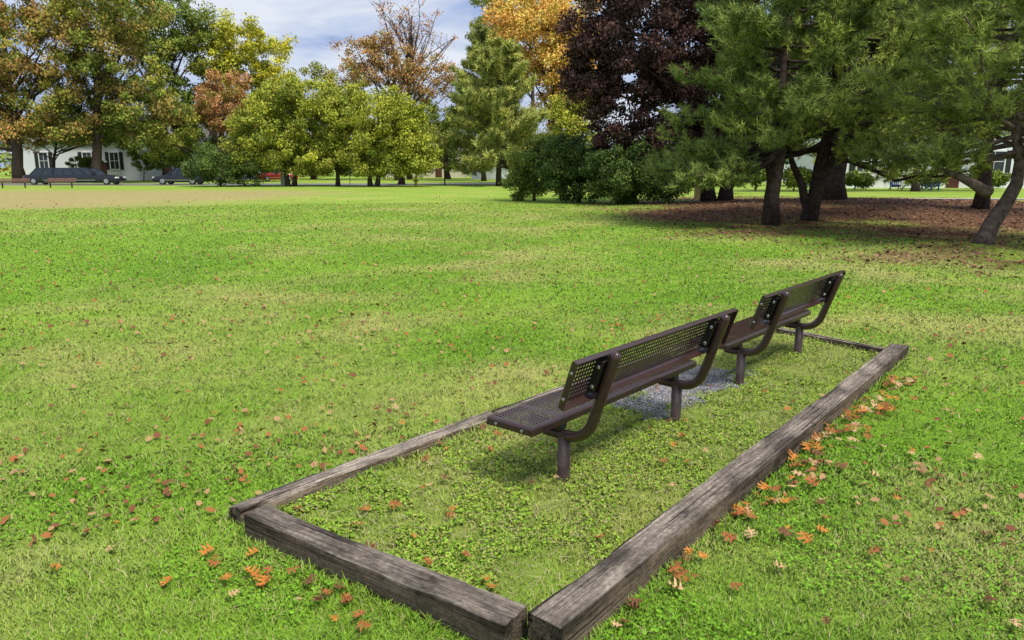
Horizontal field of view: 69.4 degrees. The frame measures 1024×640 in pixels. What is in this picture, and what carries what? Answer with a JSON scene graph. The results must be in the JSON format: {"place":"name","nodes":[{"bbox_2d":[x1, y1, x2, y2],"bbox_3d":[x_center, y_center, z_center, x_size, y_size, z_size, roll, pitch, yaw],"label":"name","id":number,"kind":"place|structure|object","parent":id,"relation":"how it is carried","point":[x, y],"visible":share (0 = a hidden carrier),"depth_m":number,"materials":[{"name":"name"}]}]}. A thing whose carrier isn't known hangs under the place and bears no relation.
{"place":"outdoors","nodes":[
{"label":"outdoors","id":0,"kind":"place"},
{"bbox_2d":[0,182,503,184],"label":"road","id":1,"kind":"structure","parent":0,"point":[249,183],"depth_m":67.94,"materials":[{"name":"asphalt"}]},
{"bbox_2d":[22,168,126,184],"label":"limousine","id":2,"kind":"object","parent":1,"relation":"on","point":[37,175],"visible":0.96,"depth_m":65.95,"materials":[{"name":"black paint"}]},
{"bbox_2d":[152,168,206,184],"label":"parked car","id":3,"kind":"object","parent":1,"relation":"on","point":[172,176],"visible":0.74,"depth_m":66.44,"materials":[{"name":"black paint"}]},
{"bbox_2d":[0,0,1022,166],"label":"sky","id":4,"kind":"structure","parent":0,"point":[315,23],"materials":[{"name":"white"}]},
{"bbox_2d":[0,167,1023,639],"bbox_3d":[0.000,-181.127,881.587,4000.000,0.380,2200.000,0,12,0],"label":"ground","id":5,"kind":"structure","parent":0,"point":[64,197],"depth_m":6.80,"materials":[{"name":"plant"}]},
{"bbox_2d":[0,178,29,187],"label":"slatted bench","id":6,"kind":"object","parent":5,"relation":"on","point":[14,179],"visible":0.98,"depth_m":57.18,"materials":[{"name":"brown wood"}]},
{"bbox_2d":[0,0,111,182],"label":"oak tree","id":7,"kind":"object","parent":5,"relation":"on","point":[37,33],"visible":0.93,"depth_m":71.52,"materials":[{"name":"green plant"}]},
{"bbox_2d":[48,178,75,187],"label":"slatted bench","id":8,"kind":"object","parent":5,"relation":"on","point":[51,180],"visible":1,"depth_m":57.67,"materials":[{"name":"brown wood"}]},
{"bbox_2d":[0,115,155,167],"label":"green tree","id":9,"kind":"object","parent":5,"relation":"on","point":[54,154],"visible":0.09,"depth_m":81.76,"materials":[{"name":"green plant"}]},
{"bbox_2d":[65,155,103,167],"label":"shrub","id":10,"kind":"object","parent":5,"relation":"on","point":[85,161],"visible":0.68,"depth_m":83.62,"materials":[{"name":"green plant"}]},
{"bbox_2d":[22,115,169,180],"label":"house","id":11,"kind":"structure","parent":5,"relation":"on","point":[116,160],"depth_m":87.97,"materials":[{"name":"white"}]},
{"bbox_2d":[34,152,51,167],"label":"window","id":12,"kind":"structure","parent":11,"relation":"in","point":[41,161],"depth_m":87.93,"materials":[{"name":"white glass"}]},
{"bbox_2d":[78,152,91,167],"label":"window","id":13,"kind":"structure","parent":11,"relation":"in","point":[83,154],"depth_m":87.80,"materials":[{"name":"white glass"}]},
{"bbox_2d":[105,152,123,169],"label":"window","id":14,"kind":"structure","parent":11,"relation":"in","point":[112,158],"depth_m":87.95,"materials":[{"name":"glass"}]},
{"bbox_2d":[47,0,200,182],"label":"oak tree","id":15,"kind":"object","parent":5,"relation":"on","point":[109,17],"visible":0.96,"depth_m":72.91,"materials":[{"name":"green plant"}]},
{"bbox_2d":[130,151,165,180],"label":"shrub","id":16,"kind":"object","parent":5,"relation":"on","point":[137,162],"visible":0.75,"depth_m":83.63,"materials":[{"name":"green plant"}]},
{"bbox_2d":[97,0,220,174],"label":"green tree","id":17,"kind":"object","parent":5,"relation":"on","point":[178,42],"visible":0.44,"depth_m":82.97,"materials":[{"name":"green plant"}]},
{"bbox_2d":[159,575,172,585],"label":"fallen leaf","id":18,"kind":"object","parent":5,"relation":"on","point":[166,580],"visible":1,"depth_m":2.86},
{"bbox_2d":[158,148,191,172],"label":"shrub","id":19,"kind":"object","parent":5,"relation":"on","point":[172,160],"visible":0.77,"depth_m":81.59,"materials":[{"name":"green plant"}]},
{"bbox_2d":[198,542,214,555],"bbox_3d":[-1.262,0.947,3.074,0.073,0.029,0.089,25,28,17],"label":"fallen leaf","id":20,"kind":"object","parent":5,"relation":"on","point":[206,549],"visible":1,"depth_m":3.07,"materials":[{"name":"plant"}]},
{"bbox_2d":[167,124,262,179],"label":"house","id":21,"kind":"structure","parent":5,"relation":"on","point":[207,135],"depth_m":94.27,"materials":[{"name":"white"}]},
{"bbox_2d":[178,68,259,178],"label":"red tree","id":22,"kind":"object","parent":5,"relation":"on","point":[215,95],"visible":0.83,"depth_m":78.34,"materials":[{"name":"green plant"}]},
{"bbox_2d":[142,115,301,166],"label":"green tree","id":23,"kind":"object","parent":5,"relation":"on","point":[154,151],"visible":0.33,"depth_m":81.53,"materials":[{"name":"green plant"}]},
{"bbox_2d":[179,142,268,186],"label":"shrub","id":24,"kind":"object","parent":5,"relation":"on","point":[205,168],"visible":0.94,"depth_m":59.94,"materials":[{"name":"green plant"}]},
{"bbox_2d":[219,572,232,579],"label":"fallen leaf","id":25,"kind":"object","parent":5,"relation":"on","point":[226,576],"visible":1,"depth_m":2.88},
{"bbox_2d":[183,8,304,178],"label":"yellow tree","id":26,"kind":"object","parent":5,"relation":"on","point":[229,57],"visible":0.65,"depth_m":84.32,"materials":[{"name":"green plant"}]},
{"bbox_2d":[243,564,259,574],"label":"fallen leaf","id":27,"kind":"object","parent":5,"relation":"on","point":[252,570],"visible":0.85,"depth_m":2.93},
{"bbox_2d":[257,576,272,585],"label":"fallen leaf","id":28,"kind":"object","parent":5,"relation":"on","point":[265,581],"visible":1,"depth_m":2.86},
{"bbox_2d":[256,572,270,587],"bbox_3d":[-0.956,0.992,2.851,0.064,0.034,0.084,-2,28,-10],"label":"fallen leaf","id":29,"kind":"object","parent":28,"relation":"on","point":[264,579],"visible":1,"depth_m":2.85,"materials":[{"name":"plant"}]},
{"bbox_2d":[216,74,336,185],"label":"crab apple tree","id":30,"kind":"object","parent":5,"relation":"on","point":[278,107],"visible":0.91,"depth_m":59.74,"materials":[{"name":"green plant"}]},
{"bbox_2d":[260,170,297,181],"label":"parked car","id":31,"kind":"object","parent":5,"relation":"on","point":[269,176],"visible":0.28,"depth_m":81.49,"materials":[{"name":"red paint"}]},
{"bbox_2d":[279,173,284,185],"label":"utility box","id":32,"kind":"object","parent":5,"relation":"on","point":[282,178],"visible":0.41,"depth_m":62.68,"materials":[{"name":"green"}]},
{"bbox_2d":[304,574,316,584],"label":"fallen leaf","id":33,"kind":"object","parent":5,"relation":"on","point":[308,579],"visible":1,"depth_m":2.85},
{"bbox_2d":[252,60,375,178],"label":"green tree","id":34,"kind":"object","parent":5,"relation":"on","point":[330,76],"visible":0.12,"depth_m":94.60,"materials":[{"name":"green plant"}]},
{"bbox_2d":[0,116,665,176],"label":"wood","id":35,"kind":"object","parent":5,"relation":"on","point":[3,157],"depth_m":129.15,"materials":[{"name":"green plant"}]},
{"bbox_2d":[298,81,371,185],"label":"crab apple tree","id":36,"kind":"object","parent":5,"relation":"on","point":[334,138],"visible":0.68,"depth_m":60.50,"materials":[{"name":"green plant"}]},
{"bbox_2d":[229,411,495,525],"bbox_3d":[-0.692,0.747,4.089,0.112,0.092,1.861,9,15,37],"label":"border timber","id":37,"kind":"object","parent":5,"relation":"on","point":[313,484],"visible":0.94,"depth_m":3.83,"materials":[{"name":"wood"}]},
{"bbox_2d":[244,504,527,639],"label":"border timber","id":38,"kind":"object","parent":5,"relation":"on","point":[467,610],"visible":0.94,"depth_m":2.75,"materials":[{"name":"wood"}]},
{"bbox_2d":[329,84,443,186],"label":"crab apple tree","id":39,"kind":"object","parent":5,"relation":"on","point":[417,153],"visible":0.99,"depth_m":59.20,"materials":[{"name":"green plant"}]},
{"bbox_2d":[327,20,460,180],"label":"oak tree","id":40,"kind":"object","parent":5,"relation":"on","point":[369,45],"visible":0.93,"depth_m":85.38,"materials":[{"name":"brown plant"}]},
{"bbox_2d":[389,499,401,509],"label":"fallen leaf","id":41,"kind":"object","parent":5,"relation":"on","point":[395,502],"visible":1,"depth_m":3.48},
{"bbox_2d":[371,0,457,178],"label":"bare tree","id":42,"kind":"object","parent":5,"relation":"on","point":[410,40],"visible":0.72,"depth_m":92.58,"materials":[{"name":"brown plant"}]},
{"bbox_2d":[397,122,447,184],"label":"crab apple tree","id":43,"kind":"object","parent":5,"relation":"on","point":[433,130],"visible":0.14,"depth_m":66.36,"materials":[{"name":"green plant"}]},
{"bbox_2d":[386,118,468,177],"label":"house","id":44,"kind":"structure","parent":5,"relation":"on","point":[438,173],"depth_m":111.86,"materials":[{"name":"beige"}]},
{"bbox_2d":[435,168,441,177],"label":"door","id":45,"kind":"structure","parent":44,"relation":"in","point":[438,171],"depth_m":111.78,"materials":[{"name":"paint"}]},
{"bbox_2d":[402,96,481,178],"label":"green tree","id":46,"kind":"object","parent":5,"relation":"on","point":[445,125],"visible":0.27,"depth_m":97.31,"materials":[{"name":"green plant"}]},
{"bbox_2d":[445,22,511,180],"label":"pine tree","id":47,"kind":"object","parent":5,"relation":"on","point":[478,32],"visible":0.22,"depth_m":81.04,"materials":[{"name":"green plant"}]},
{"bbox_2d":[471,154,507,178],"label":"garage","id":48,"kind":"structure","parent":5,"relation":"on","point":[492,175],"depth_m":98.10,"materials":[{"name":"white"}]},
{"bbox_2d":[480,167,495,178],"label":"garage door","id":49,"kind":"structure","parent":48,"relation":"in","point":[492,176],"depth_m":98.07,"materials":[{"name":"white"}]},
{"bbox_2d":[437,34,560,185],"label":"pine tree","id":50,"kind":"object","parent":5,"relation":"on","point":[496,56],"visible":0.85,"depth_m":61.27,"materials":[{"name":"green plant"}]},
{"bbox_2d":[0,312,1023,639],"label":"lawn weeds","id":51,"kind":"object","parent":5,"relation":"on","point":[636,630],"visible":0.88,"depth_m":3.24,"materials":[{"name":"green plant"}]},
{"bbox_2d":[0,196,1023,546],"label":"scattered leaves","id":52,"kind":"object","parent":5,"relation":"on","point":[362,446],"visible":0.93,"depth_m":5.24,"materials":[{"name":"orange plant"}]},
{"bbox_2d":[464,0,574,168],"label":"green tree","id":53,"kind":"object","parent":5,"relation":"on","point":[480,21],"visible":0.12,"depth_m":86.39,"materials":[{"name":"green plant"}]},
{"bbox_2d":[498,132,566,200],"bbox_3d":[1.176,-7.258,35.234,3.470,3.335,2.656,6,13,28],"label":"shrub","id":54,"kind":"object","parent":5,"relation":"on","point":[525,183],"visible":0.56,"depth_m":34.86,"materials":[{"name":"green plant"}]},
{"bbox_2d":[479,0,602,134],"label":"orange tree","id":55,"kind":"object","parent":5,"relation":"on","point":[525,27],"visible":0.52,"depth_m":66.80,"materials":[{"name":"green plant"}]},
{"bbox_2d":[524,72,595,149],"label":"yellow tree","id":56,"kind":"object","parent":5,"relation":"on","point":[567,119],"visible":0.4,"depth_m":47.73,"materials":[{"name":"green plant"}]},
{"bbox_2d":[534,131,615,202],"bbox_3d":[2.969,-6.835,33.294,4.023,3.268,3.486,0,12,0],"label":"shrub","id":57,"kind":"object","parent":5,"relation":"on","point":[565,160],"visible":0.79,"depth_m":32.73,"materials":[{"name":"green plant"}]},
{"bbox_2d":[280,330,886,590],"bbox_3d":[1.224,0.569,5.065,1.462,0.037,5.463,10,15,40],"label":"clover","id":58,"kind":"object","parent":5,"relation":"on","point":[329,527],"visible":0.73,"depth_m":3.72,"materials":[{"name":"green plant"}]},
{"bbox_2d":[281,331,888,607],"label":"leaves","id":59,"kind":"object","parent":5,"relation":"on","point":[572,475],"visible":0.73,"depth_m":3.77,"materials":[{"name":"beige plant"}]},
{"bbox_2d":[492,341,691,412],"bbox_3d":[1.172,0.323,6.230,0.110,0.046,3.881,10,16,41],"label":"border timber","id":60,"kind":"object","parent":5,"relation":"on","point":[503,408],"visible":0.14,"depth_m":5.12,"materials":[{"name":"wood"}]},
{"bbox_2d":[487,308,738,481],"bbox_3d":[0.669,0.406,4.234,0.625,0.789,1.740,10,15,40],"label":"park bench","id":61,"kind":"object","parent":5,"relation":"on","point":[594,399],"visible":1,"depth_m":3.90,"materials":[{"name":"metal"}]},
{"bbox_2d":[578,135,692,203],"bbox_3d":[5.272,-6.195,31.217,4.738,3.066,3.799,6,13,27],"label":"shrub","id":62,"kind":"object","parent":5,"relation":"on","point":[625,179],"visible":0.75,"depth_m":30.66,"materials":[{"name":"green plant"}]},
{"bbox_2d":[552,0,793,200],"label":"burgundy tree","id":63,"kind":"object","parent":5,"relation":"on","point":[654,86],"visible":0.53,"depth_m":30.67,"materials":[{"name":"purple plant"}]},
{"bbox_2d":[527,406,830,639],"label":"border timber","id":64,"kind":"object","parent":5,"relation":"on","point":[579,608],"visible":0.95,"depth_m":3.02,"materials":[{"name":"wood"}]},
{"bbox_2d":[609,359,760,419],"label":"gravel","id":65,"kind":"structure","parent":5,"relation":"on","point":[659,397],"depth_m":5.28,"materials":[{"name":"gravel"}]},
{"bbox_2d":[694,187,700,198],"bbox_3d":[9.484,-6.636,37.432,0.620,0.960,0.620,0,12,0],"label":"litter bin","id":66,"kind":"object","parent":5,"relation":"on","point":[696,194],"visible":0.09,"depth_m":37.28,"materials":[{"name":"concrete"}]},
{"bbox_2d":[722,531,736,542],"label":"fallen leaf","id":67,"kind":"object","parent":5,"relation":"on","point":[729,536],"visible":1,"depth_m":3.19,"materials":[{"name":"plant"}]},
{"bbox_2d":[744,527,756,537],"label":"fallen leaf","id":68,"kind":"object","parent":5,"relation":"on","point":[749,530],"visible":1,"depth_m":3.22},
{"bbox_2d":[750,163,766,190],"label":"shrub","id":69,"kind":"object","parent":5,"relation":"on","point":[763,178],"visible":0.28,"depth_m":48.67,"materials":[{"name":"green plant"}]},
{"bbox_2d":[690,270,845,384],"bbox_3d":[2.116,0.051,5.946,0.625,0.789,1.740,10,15,40],"label":"park bench","id":70,"kind":"object","parent":5,"relation":"on","point":[777,312],"visible":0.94,"depth_m":5.71,"materials":[{"name":"metal"}]},
{"bbox_2d":[777,526,792,535],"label":"fallen leaf","id":71,"kind":"object","parent":5,"relation":"on","point":[785,531],"visible":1,"depth_m":3.22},
{"bbox_2d":[642,0,947,225],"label":"pine tree","id":72,"kind":"object","parent":5,"relation":"on","point":[687,169],"visible":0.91,"depth_m":18.98,"materials":[{"name":"green plant"}]},
{"bbox_2d":[566,195,1023,277],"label":"leaf litter","id":73,"kind":"object","parent":5,"relation":"on","point":[1018,204],"visible":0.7,"depth_m":21.54,"materials":[{"name":"brown plant"}]},
{"bbox_2d":[782,165,812,190],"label":"shrub","id":74,"kind":"object","parent":5,"relation":"on","point":[788,177],"visible":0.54,"depth_m":48.65,"materials":[{"name":"green plant"}]},
{"bbox_2d":[797,531,813,546],"bbox_3d":[1.255,0.931,3.148,0.074,0.025,0.105,-20,29,-2],"label":"fallen leaf","id":75,"kind":"object","parent":5,"relation":"on","point":[806,537],"visible":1,"depth_m":3.15,"materials":[{"name":"plant"}]},
{"bbox_2d":[801,441,812,451],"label":"fallen leaf","id":76,"kind":"object","parent":5,"relation":"on","point":[807,447],"visible":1,"depth_m":4.21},
{"bbox_2d":[804,474,819,485],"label":"fallen leaf","id":77,"kind":"object","parent":5,"relation":"on","point":[810,480],"visible":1,"depth_m":3.73,"materials":[{"name":"plant"}]},
{"bbox_2d":[774,328,884,352],"bbox_3d":[2.865,0.160,7.001,0.102,0.056,1.383,-8,14,-34],"label":"border timber","id":78,"kind":"object","parent":5,"relation":"on","point":[857,345],"visible":0.61,"depth_m":6.79,"materials":[{"name":"wood"}]},
{"bbox_2d":[654,0,1022,220],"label":"pine tree","id":79,"kind":"object","parent":5,"relation":"on","point":[827,152],"visible":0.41,"depth_m":19.55,"materials":[{"name":"green plant"}]},
{"bbox_2d":[809,343,908,423],"bbox_3d":[2.662,0.432,5.568,0.148,0.111,2.305,9,15,38],"label":"border timber","id":80,"kind":"object","parent":5,"relation":"on","point":[843,394],"visible":0.94,"depth_m":5.34,"materials":[{"name":"wood"}]},
{"bbox_2d":[845,168,874,189],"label":"shrub","id":81,"kind":"object","parent":5,"relation":"on","point":[855,178],"visible":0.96,"depth_m":52.64,"materials":[{"name":"green plant"}]},
{"bbox_2d":[867,545,880,552],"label":"fallen leaf","id":82,"kind":"object","parent":5,"relation":"on","point":[875,550],"visible":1,"depth_m":3.06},
{"bbox_2d":[761,0,991,199],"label":"dark tree","id":83,"kind":"object","parent":5,"relation":"on","point":[834,187],"visible":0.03,"depth_m":28.04,"materials":[{"name":"green plant"}]},
{"bbox_2d":[889,178,900,189],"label":"garden chair","id":84,"kind":"object","parent":5,"relation":"on","point":[895,185],"visible":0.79,"depth_m":52.36,"materials":[{"name":"blue paint"}]},
{"bbox_2d":[796,79,1016,191],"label":"green tree","id":85,"kind":"object","parent":5,"relation":"on","point":[915,187],"visible":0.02,"depth_m":48.78,"materials":[{"name":"green plant"}]},
{"bbox_2d":[794,124,1023,187],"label":"house","id":86,"kind":"structure","parent":5,"relation":"on","point":[1005,165],"depth_m":56.96,"materials":[{"name":"white"}]},
{"bbox_2d":[849,158,875,172],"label":"window","id":87,"kind":"structure","parent":86,"relation":"in","point":[851,166],"depth_m":56.77,"materials":[{"name":"white glass"}]},
{"bbox_2d":[946,159,964,187],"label":"door","id":88,"kind":"structure","parent":86,"relation":"in","point":[954,183],"depth_m":56.99,"materials":[{"name":"paint"}]},
{"bbox_2d":[977,150,1011,172],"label":"window","id":89,"kind":"structure","parent":86,"relation":"in","point":[1003,164],"depth_m":56.70,"materials":[{"name":"white glass"}]},
{"bbox_2d":[906,172,949,188],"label":"shrub","id":90,"kind":"object","parent":5,"relation":"on","point":[936,181],"visible":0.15,"depth_m":54.50,"materials":[{"name":"green plant"}]},
{"bbox_2d":[921,178,939,190],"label":"garden chair","id":91,"kind":"object","parent":5,"relation":"on","point":[931,187],"visible":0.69,"depth_m":51.03,"materials":[{"name":"blue paint"}]},
{"bbox_2d":[844,0,1023,244],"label":"pine tree","id":92,"kind":"object","parent":5,"relation":"on","point":[955,17],"visible":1,"depth_m":15.40,"materials":[{"name":"green plant"}]},
{"bbox_2d":[870,0,1023,209],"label":"pine tree","id":93,"kind":"object","parent":5,"relation":"on","point":[979,202],"visible":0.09,"depth_m":23.89,"materials":[{"name":"green plant"}]},
{"bbox_2d":[982,595,998,602],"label":"fallen leaf","id":94,"kind":"object","parent":5,"relation":"on","point":[989,597],"visible":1,"depth_m":2.72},
{"bbox_2d":[971,169,1010,187],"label":"shrub","id":95,"kind":"object","parent":5,"relation":"on","point":[999,177],"visible":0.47,"depth_m":54.42,"materials":[{"name":"green plant"}]},
{"bbox_2d":[0,415,1023,639],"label":"grass","id":96,"kind":"structure","parent":0,"point":[354,593],"depth_m":3.14,"materials":[{"name":"plant"}]},
{"bbox_2d":[207,559,221,566],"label":"fallen leaf","id":97,"kind":"object","parent":96,"relation":"on","point":[214,562],"visible":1,"depth_m":2.98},
{"bbox_2d":[310,590,324,601],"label":"fallen leaf","id":98,"kind":"object","parent":96,"relation":"on","point":[317,598],"visible":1,"depth_m":2.74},
{"bbox_2d":[333,580,351,588],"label":"fallen leaf","id":99,"kind":"object","parent":96,"relation":"on","point":[339,586],"visible":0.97,"depth_m":2.81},
{"bbox_2d":[341,592,352,602],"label":"fallen leaf","id":100,"kind":"object","parent":96,"relation":"on","point":[347,594],"visible":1,"depth_m":2.73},
{"bbox_2d":[351,604,366,616],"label":"fallen leaf","id":101,"kind":"object","parent":96,"relation":"on","point":[358,614],"visible":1,"depth_m":2.65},
{"bbox_2d":[353,619,371,631],"bbox_3d":[-0.517,1.060,2.567,0.064,0.012,0.057,-4,12,-19],"label":"fallen leaf","id":102,"kind":"object","parent":96,"relation":"on","point":[365,624],"visible":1,"depth_m":2.56,"materials":[{"name":"plant"}]},
{"bbox_2d":[629,596,641,606],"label":"fallen leaf","id":103,"kind":"object","parent":96,"relation":"on","point":[636,600],"visible":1,"depth_m":2.69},
{"bbox_2d":[667,560,683,572],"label":"fallen leaf","id":104,"kind":"object","parent":96,"relation":"on","point":[675,567],"visible":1,"depth_m":2.92,"materials":[{"name":"plant"}]},
{"bbox_2d":[667,577,683,589],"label":"fallen leaf","id":105,"kind":"object","parent":96,"relation":"on","point":[676,586],"visible":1,"depth_m":2.82,"materials":[{"name":"plant"}]},
{"bbox_2d":[672,570,688,579],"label":"fallen leaf","id":106,"kind":"object","parent":96,"relation":"on","point":[680,573],"visible":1,"depth_m":2.87,"materials":[{"name":"plant"}]},
{"bbox_2d":[730,582,742,590],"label":"fallen leaf","id":107,"kind":"object","parent":96,"relation":"on","point":[735,584],"visible":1,"depth_m":2.81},
{"bbox_2d":[731,505,745,515],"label":"fallen leaf","id":108,"kind":"object","parent":96,"relation":"on","point":[738,510],"visible":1,"depth_m":3.40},
{"bbox_2d":[757,479,770,489],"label":"fallen leaf","id":109,"kind":"object","parent":96,"relation":"on","point":[763,485],"visible":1,"depth_m":3.68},
{"bbox_2d":[1008,612,1021,627],"bbox_3d":[1.763,1.052,2.591,0.044,0.017,0.074,5,20,28],"label":"fallen leaf","id":110,"kind":"object","parent":96,"relation":"on","point":[1014,620],"visible":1,"depth_m":2.59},
{"bbox_2d":[908,198,1023,198],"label":"path","id":111,"kind":"structure","parent":0,"point":[958,198],"depth_m":37.20,"materials":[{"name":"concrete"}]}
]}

